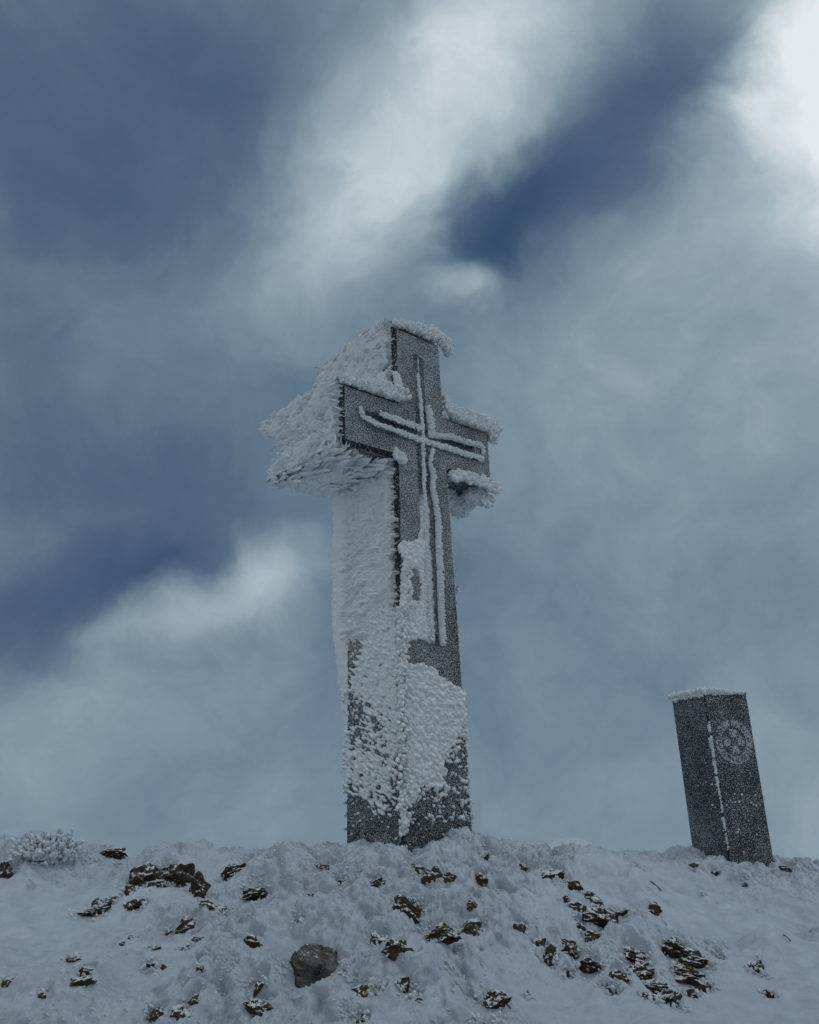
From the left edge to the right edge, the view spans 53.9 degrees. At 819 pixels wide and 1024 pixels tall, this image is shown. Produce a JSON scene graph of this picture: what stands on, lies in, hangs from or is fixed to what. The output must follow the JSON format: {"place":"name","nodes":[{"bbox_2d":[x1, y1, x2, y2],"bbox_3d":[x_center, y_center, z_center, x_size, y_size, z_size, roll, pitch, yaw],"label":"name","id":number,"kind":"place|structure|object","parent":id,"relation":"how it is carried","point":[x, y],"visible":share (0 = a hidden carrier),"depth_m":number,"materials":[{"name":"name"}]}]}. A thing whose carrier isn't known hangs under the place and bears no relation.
{"place":"outdoors","nodes":[
{"label":"outdoors","id":0,"kind":"place"},
{"bbox_2d":[0,826,818,1023],"bbox_3d":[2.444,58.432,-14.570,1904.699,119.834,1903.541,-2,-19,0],"label":"snow ground","id":1,"kind":"structure","parent":0,"point":[41,931],"depth_m":3.65,"materials":[{"name":"white snow"}]},
{"bbox_2d":[0,861,13,878],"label":"rock","id":2,"kind":"object","parent":1,"relation":"on","point":[6,870],"visible":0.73,"depth_m":4.39,"materials":[{"name":"brown stone"}]},
{"bbox_2d":[1,977,15,987],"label":"rock","id":3,"kind":"object","parent":1,"relation":"on","point":[6,982],"visible":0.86,"depth_m":3.12,"materials":[{"name":"grey stone"}]},
{"bbox_2d":[37,992,45,998],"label":"rock","id":4,"kind":"object","parent":1,"relation":"on","point":[41,995],"visible":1,"depth_m":2.96,"materials":[{"name":"brown stone"}]},
{"bbox_2d":[7,827,88,866],"bbox_3d":[-2.098,1.954,4.686,0.398,0.227,0.378,-2,-19,0],"label":"frosted shrub","id":5,"kind":"object","parent":1,"relation":"on","point":[47,849],"visible":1,"depth_m":4.59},
{"bbox_2d":[66,956,80,962],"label":"rock","id":6,"kind":"object","parent":1,"relation":"on","point":[73,959],"visible":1,"depth_m":3.30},
{"bbox_2d":[69,975,96,986],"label":"rock","id":7,"kind":"object","parent":1,"relation":"on","point":[87,980],"visible":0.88,"depth_m":3.02,"materials":[{"name":"stone"}]},
{"bbox_2d":[79,967,93,976],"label":"rock","id":8,"kind":"object","parent":1,"relation":"on","point":[86,971],"visible":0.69,"depth_m":3.17,"materials":[{"name":"grey stone"}]},
{"bbox_2d":[76,904,110,916],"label":"rock","id":9,"kind":"object","parent":1,"relation":"on","point":[92,912],"visible":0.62,"depth_m":4.01,"materials":[{"name":"grey stone"}]},
{"bbox_2d":[91,898,101,907],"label":"rock","id":10,"kind":"object","parent":1,"relation":"on","point":[95,901],"visible":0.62,"depth_m":4.11,"materials":[{"name":"grey stone"}]},
{"bbox_2d":[103,896,116,905],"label":"rock","id":11,"kind":"object","parent":1,"relation":"on","point":[109,900],"visible":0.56,"depth_m":4.14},
{"bbox_2d":[100,847,127,858],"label":"rock","id":12,"kind":"object","parent":1,"relation":"on","point":[117,853],"visible":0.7,"depth_m":5.13,"materials":[{"name":"brown stone"}]},
{"bbox_2d":[124,884,135,895],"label":"rock","id":13,"kind":"object","parent":1,"relation":"on","point":[129,889],"visible":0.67,"depth_m":4.25,"materials":[{"name":"brown stone"}]},
{"bbox_2d":[127,935,138,938],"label":"rock","id":14,"kind":"object","parent":1,"relation":"on","point":[132,937],"visible":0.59,"depth_m":3.60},
{"bbox_2d":[123,897,144,910],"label":"rock","id":15,"kind":"object","parent":1,"relation":"on","point":[134,904],"visible":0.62,"depth_m":4.05,"materials":[{"name":"brown stone"}]},
{"bbox_2d":[128,862,173,887],"bbox_3d":[-1.477,2.080,4.502,0.290,0.220,0.241,-11,-21,26],"label":"rock","id":16,"kind":"object","parent":1,"relation":"on","point":[147,874],"visible":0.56,"depth_m":4.47,"materials":[{"name":"brown stone"}]},
{"bbox_2d":[146,961,158,967],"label":"rock","id":17,"kind":"object","parent":1,"relation":"on","point":[152,964],"visible":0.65,"depth_m":3.32,"materials":[{"name":"grey stone"}]},
{"bbox_2d":[148,1007,162,1022],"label":"rock","id":18,"kind":"object","parent":1,"relation":"on","point":[155,1014],"visible":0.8,"depth_m":2.87,"materials":[{"name":"brown stone"}]},
{"bbox_2d":[150,945,160,950],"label":"rock","id":19,"kind":"object","parent":1,"relation":"on","point":[154,947],"visible":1,"depth_m":3.40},
{"bbox_2d":[160,964,167,970],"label":"rock","id":20,"kind":"object","parent":1,"relation":"on","point":[163,967],"visible":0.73,"depth_m":3.19,"materials":[{"name":"stone"}]},
{"bbox_2d":[161,866,169,870],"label":"rock","id":21,"kind":"object","parent":1,"relation":"on","point":[167,868],"visible":0.18,"depth_m":4.63,"materials":[{"name":"grey stone"}]},
{"bbox_2d":[170,1004,192,1020],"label":"rock","id":22,"kind":"object","parent":1,"relation":"on","point":[179,1011],"visible":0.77,"depth_m":2.84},
{"bbox_2d":[169,862,194,887],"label":"rock","id":23,"kind":"object","parent":1,"relation":"on","point":[182,875],"visible":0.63,"depth_m":4.56,"materials":[{"name":"brown stone"}]},
{"bbox_2d":[175,916,195,933],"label":"rock","id":24,"kind":"object","parent":1,"relation":"on","point":[187,923],"visible":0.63,"depth_m":3.67,"materials":[{"name":"brown stone"}]},
{"bbox_2d":[187,995,198,1006],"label":"rock","id":25,"kind":"object","parent":1,"relation":"on","point":[193,1000],"visible":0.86,"depth_m":2.89,"materials":[{"name":"stone"}]},
{"bbox_2d":[191,936,203,941],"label":"rock","id":26,"kind":"object","parent":1,"relation":"on","point":[196,938],"visible":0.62,"depth_m":3.50,"materials":[{"name":"grey stone"}]},
{"bbox_2d":[189,871,210,897],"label":"rock","id":27,"kind":"object","parent":1,"relation":"on","point":[200,886],"visible":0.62,"depth_m":4.33,"materials":[{"name":"brown stone"}]},
{"bbox_2d":[196,965,205,971],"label":"rock","id":28,"kind":"object","parent":1,"relation":"on","point":[201,968],"visible":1,"depth_m":3.08,"materials":[{"name":"stone"}]},
{"bbox_2d":[198,900,216,910],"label":"rock","id":29,"kind":"object","parent":1,"relation":"on","point":[209,904],"visible":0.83,"depth_m":3.80,"materials":[{"name":"grey stone"}]},
{"bbox_2d":[216,904,226,910],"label":"rock","id":30,"kind":"object","parent":1,"relation":"on","point":[221,907],"visible":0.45,"depth_m":3.84,"materials":[{"name":"stone"}]},
{"bbox_2d":[220,863,245,880],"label":"rock","id":31,"kind":"object","parent":1,"relation":"on","point":[230,869],"visible":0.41,"depth_m":4.51,"materials":[{"name":"stone"}]},
{"bbox_2d":[242,935,262,947],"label":"rock","id":32,"kind":"object","parent":1,"relation":"on","point":[251,941],"visible":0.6,"depth_m":3.34,"materials":[{"name":"stone"}]},
{"bbox_2d":[242,887,267,900],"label":"rock","id":33,"kind":"object","parent":1,"relation":"on","point":[253,894],"visible":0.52,"depth_m":4.27,"materials":[{"name":"brown stone"}]},
{"bbox_2d":[243,998,272,1016],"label":"rock","id":34,"kind":"object","parent":1,"relation":"on","point":[255,1007],"visible":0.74,"depth_m":2.84,"materials":[{"name":"brown stone"}]},
{"bbox_2d":[253,981,263,997],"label":"rock","id":35,"kind":"object","parent":1,"relation":"on","point":[258,987],"visible":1,"depth_m":3.00,"materials":[{"name":"brown stone"}]},
{"bbox_2d":[289,943,338,987],"bbox_3d":[-0.388,1.878,3.299,0.211,0.186,0.185,5,-20,-20],"label":"boulder","id":36,"kind":"object","parent":1,"relation":"on","point":[312,963],"visible":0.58,"depth_m":3.25,"materials":[{"name":"grey stone"}]},
{"bbox_2d":[314,864,329,870],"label":"rock","id":37,"kind":"object","parent":1,"relation":"on","point":[324,867],"visible":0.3,"depth_m":4.52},
{"bbox_2d":[356,1013,364,1023],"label":"rock","id":38,"kind":"object","parent":1,"relation":"on","point":[361,1020],"visible":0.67,"depth_m":2.84,"materials":[{"name":"stone"}]},
{"bbox_2d":[351,984,371,997],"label":"rock","id":39,"kind":"object","parent":1,"relation":"on","point":[360,989],"visible":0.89,"depth_m":2.93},
{"bbox_2d":[370,877,385,887],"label":"rock","id":40,"kind":"object","parent":1,"relation":"on","point":[377,882],"visible":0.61,"depth_m":4.12,"materials":[{"name":"brown stone"}]},
{"bbox_2d":[369,932,387,944],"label":"rock","id":41,"kind":"object","parent":1,"relation":"on","point":[374,936],"visible":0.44,"depth_m":3.40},
{"bbox_2d":[258,316,502,852],"bbox_3d":[-0.168,0.569,5.670,1.615,3.977,1.131,13,-24,-39],"label":"memorial cross","id":42,"kind":"object","parent":1,"relation":"on","point":[382,451],"visible":0.98,"depth_m":5.38,"materials":[{"name":"stone"}]},
{"bbox_2d":[381,938,412,960],"bbox_3d":[-0.047,1.684,3.094,0.120,0.090,0.089,13,-24,-39],"label":"rock","id":43,"kind":"object","parent":1,"relation":"on","point":[393,949],"visible":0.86,"depth_m":3.07,"materials":[{"name":"brown stone"}]},
{"bbox_2d":[397,976,409,992],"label":"rock","id":44,"kind":"object","parent":1,"relation":"on","point":[405,981],"visible":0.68,"depth_m":2.98,"materials":[{"name":"grey stone"}]},
{"bbox_2d":[392,894,422,923],"bbox_3d":[-0.008,1.847,3.737,0.147,0.141,0.128,1,-19,-8],"label":"rock","id":45,"kind":"object","parent":1,"relation":"on","point":[409,907],"visible":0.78,"depth_m":3.70,"materials":[{"name":"brown stone"}]},
{"bbox_2d":[412,864,424,874],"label":"rock","id":46,"kind":"object","parent":1,"relation":"on","point":[420,867],"visible":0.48,"depth_m":4.29,"materials":[{"name":"stone"}]},
{"bbox_2d":[421,866,442,884],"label":"rock","id":47,"kind":"object","parent":1,"relation":"on","point":[432,874],"visible":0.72,"depth_m":4.15,"materials":[{"name":"brown stone"}]},
{"bbox_2d":[424,922,461,944],"bbox_3d":[0.135,1.753,3.343,0.148,0.087,0.126,-23,-34,6],"label":"rock","id":48,"kind":"object","parent":1,"relation":"on","point":[443,932],"visible":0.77,"depth_m":3.31,"materials":[{"name":"brown stone"}]},
{"bbox_2d":[443,872,456,882],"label":"rock","id":49,"kind":"object","parent":1,"relation":"on","point":[448,877],"visible":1,"depth_m":4.16,"materials":[{"name":"stone"}]},
{"bbox_2d":[459,918,483,935],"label":"rock","id":50,"kind":"object","parent":1,"relation":"on","point":[472,926],"visible":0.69,"depth_m":3.57,"materials":[{"name":"stone"}]},
{"bbox_2d":[466,900,477,911],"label":"rock","id":51,"kind":"object","parent":1,"relation":"on","point":[472,905],"visible":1,"depth_m":3.75,"materials":[{"name":"brown stone"}]},
{"bbox_2d":[475,872,487,886],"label":"rock","id":52,"kind":"object","parent":1,"relation":"on","point":[481,879],"visible":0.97,"depth_m":4.18,"materials":[{"name":"stone"}]},
{"bbox_2d":[481,989,511,1008],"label":"rock","id":53,"kind":"object","parent":1,"relation":"on","point":[494,999],"visible":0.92,"depth_m":2.90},
{"bbox_2d":[513,923,526,933],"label":"rock","id":54,"kind":"object","parent":1,"relation":"on","point":[520,927],"visible":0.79,"depth_m":3.58,"materials":[{"name":"brown stone"}]},
{"bbox_2d":[519,864,527,871],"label":"rock","id":55,"kind":"object","parent":1,"relation":"on","point":[524,868],"visible":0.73,"depth_m":4.52,"materials":[{"name":"stone"}]},
{"bbox_2d":[531,936,546,946],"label":"rock","id":56,"kind":"object","parent":1,"relation":"on","point":[538,941],"visible":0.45,"depth_m":3.60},
{"bbox_2d":[543,944,559,965],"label":"rock","id":57,"kind":"object","parent":1,"relation":"on","point":[550,948],"visible":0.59,"depth_m":3.49,"materials":[{"name":"brown stone"}]},
{"bbox_2d":[542,868,564,878],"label":"rock","id":58,"kind":"object","parent":1,"relation":"on","point":[550,873],"visible":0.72,"depth_m":4.29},
{"bbox_2d":[561,895,569,903],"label":"rock","id":59,"kind":"object","parent":1,"relation":"on","point":[566,899],"visible":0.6,"depth_m":4.10,"materials":[{"name":"grey stone"}]},
{"bbox_2d":[561,938,578,958],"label":"rock","id":60,"kind":"object","parent":1,"relation":"on","point":[569,948],"visible":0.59,"depth_m":3.59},
{"bbox_2d":[564,880,583,890],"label":"rock","id":61,"kind":"object","parent":1,"relation":"on","point":[574,885],"visible":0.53,"depth_m":4.35,"materials":[{"name":"brown stone"}]},
{"bbox_2d":[568,902,586,912],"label":"rock","id":62,"kind":"object","parent":1,"relation":"on","point":[576,905],"visible":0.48,"depth_m":4.01,"materials":[{"name":"stone"}]},
{"bbox_2d":[577,922,585,930],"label":"rock","id":63,"kind":"object","parent":1,"relation":"on","point":[580,925],"visible":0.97,"depth_m":3.74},
{"bbox_2d":[579,957,601,973],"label":"rock","id":64,"kind":"object","parent":1,"relation":"on","point":[592,965],"visible":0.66,"depth_m":3.45,"materials":[{"name":"black stone"}]},
{"bbox_2d":[584,929,599,942],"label":"rock","id":65,"kind":"object","parent":1,"relation":"on","point":[590,935],"visible":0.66,"depth_m":3.63,"materials":[{"name":"brown stone"}]},
{"bbox_2d":[584,891,603,905],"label":"rock","id":66,"kind":"object","parent":1,"relation":"on","point":[592,897],"visible":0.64,"depth_m":4.13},
{"bbox_2d":[581,904,618,927],"bbox_3d":[0.915,1.935,3.811,0.199,0.128,0.177,19,-25,17],"label":"rock","id":67,"kind":"object","parent":1,"relation":"on","point":[598,915],"visible":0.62,"depth_m":3.78,"materials":[{"name":"brown stone"}]},
{"bbox_2d":[604,986,617,995],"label":"rock","id":68,"kind":"object","parent":1,"relation":"on","point":[609,989],"visible":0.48,"depth_m":3.23,"materials":[{"name":"stone"}]},
{"bbox_2d":[608,969,630,981],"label":"rock","id":69,"kind":"object","parent":1,"relation":"on","point":[619,974],"visible":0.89,"depth_m":3.27,"materials":[{"name":"stone"}]},
{"bbox_2d":[613,909,628,916],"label":"rock","id":70,"kind":"object","parent":1,"relation":"on","point":[622,913],"visible":0.52,"depth_m":3.85,"materials":[{"name":"grey stone"}]},
{"bbox_2d":[624,946,645,962],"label":"rock","id":71,"kind":"object","parent":1,"relation":"on","point":[632,954],"visible":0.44,"depth_m":3.55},
{"bbox_2d":[629,960,654,980],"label":"rock","id":72,"kind":"object","parent":1,"relation":"on","point":[640,970],"visible":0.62,"depth_m":3.44,"materials":[{"name":"stone"}]},
{"bbox_2d":[642,992,654,1000],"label":"rock","id":73,"kind":"object","parent":1,"relation":"on","point":[645,996],"visible":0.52,"depth_m":3.23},
{"bbox_2d":[647,901,662,915],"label":"rock","id":74,"kind":"object","parent":1,"relation":"on","point":[655,906],"visible":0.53,"depth_m":4.26,"materials":[{"name":"stone"}]},
{"bbox_2d":[645,979,668,994],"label":"rock","id":75,"kind":"object","parent":1,"relation":"on","point":[654,986],"visible":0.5,"depth_m":3.35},
{"bbox_2d":[659,988,681,1007],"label":"rock","id":76,"kind":"object","parent":1,"relation":"on","point":[669,996],"visible":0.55,"depth_m":3.28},
{"bbox_2d":[660,936,688,958],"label":"rock","id":77,"kind":"object","parent":1,"relation":"on","point":[672,947],"visible":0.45,"depth_m":3.63,"materials":[{"name":"brown stone"}]},
{"bbox_2d":[681,989,697,998],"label":"rock","id":78,"kind":"object","parent":1,"relation":"on","point":[690,992],"visible":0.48,"depth_m":3.36,"materials":[{"name":"stone"}]},
{"bbox_2d":[674,964,706,984],"bbox_3d":[1.186,2.024,3.510,0.202,0.092,0.152,10,-28,11],"label":"rock","id":79,"kind":"object","parent":1,"relation":"on","point":[685,974],"visible":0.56,"depth_m":3.46,"materials":[{"name":"stone"}]},
{"bbox_2d":[688,861,699,867],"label":"rock","id":80,"kind":"object","parent":1,"relation":"on","point":[694,864],"visible":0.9,"depth_m":5.34,"materials":[{"name":"grey stone"}]},
{"bbox_2d":[675,947,713,968],"bbox_3d":[1.272,2.008,3.609,0.188,0.108,0.149,-13,-21,30],"label":"rock","id":81,"kind":"object","parent":1,"relation":"on","point":[695,959],"visible":0.68,"depth_m":3.58,"materials":[{"name":"brown stone"}]},
{"bbox_2d":[689,979,713,992],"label":"rock","id":82,"kind":"object","parent":1,"relation":"on","point":[698,984],"visible":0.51,"depth_m":3.42,"materials":[{"name":"grey stone"}]},
{"bbox_2d":[667,686,773,866],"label":"stone pillar","id":83,"kind":"structure","parent":1,"relation":"on","point":[724,795],"depth_m":5.78,"materials":[{"name":"stone"}]},
{"bbox_2d":[740,882,747,886],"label":"rock","id":84,"kind":"object","parent":1,"relation":"on","point":[744,884],"visible":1,"depth_m":5.02,"materials":[{"name":"grey stone"}]},
{"bbox_2d":[747,960,763,973],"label":"rock","id":85,"kind":"object","parent":1,"relation":"on","point":[752,964],"visible":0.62,"depth_m":3.70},
{"bbox_2d":[763,989,773,997],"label":"rock","id":86,"kind":"object","parent":1,"relation":"on","point":[770,995],"visible":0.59,"depth_m":3.43,"materials":[{"name":"brown stone"}]},
{"bbox_2d":[778,865,794,872],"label":"rock","id":87,"kind":"object","parent":1,"relation":"on","point":[784,868],"visible":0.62,"depth_m":5.19,"materials":[{"name":"stone"}]},
{"bbox_2d":[0,0,818,861],"label":"sky","id":88,"kind":"structure","parent":0,"point":[607,211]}
]}

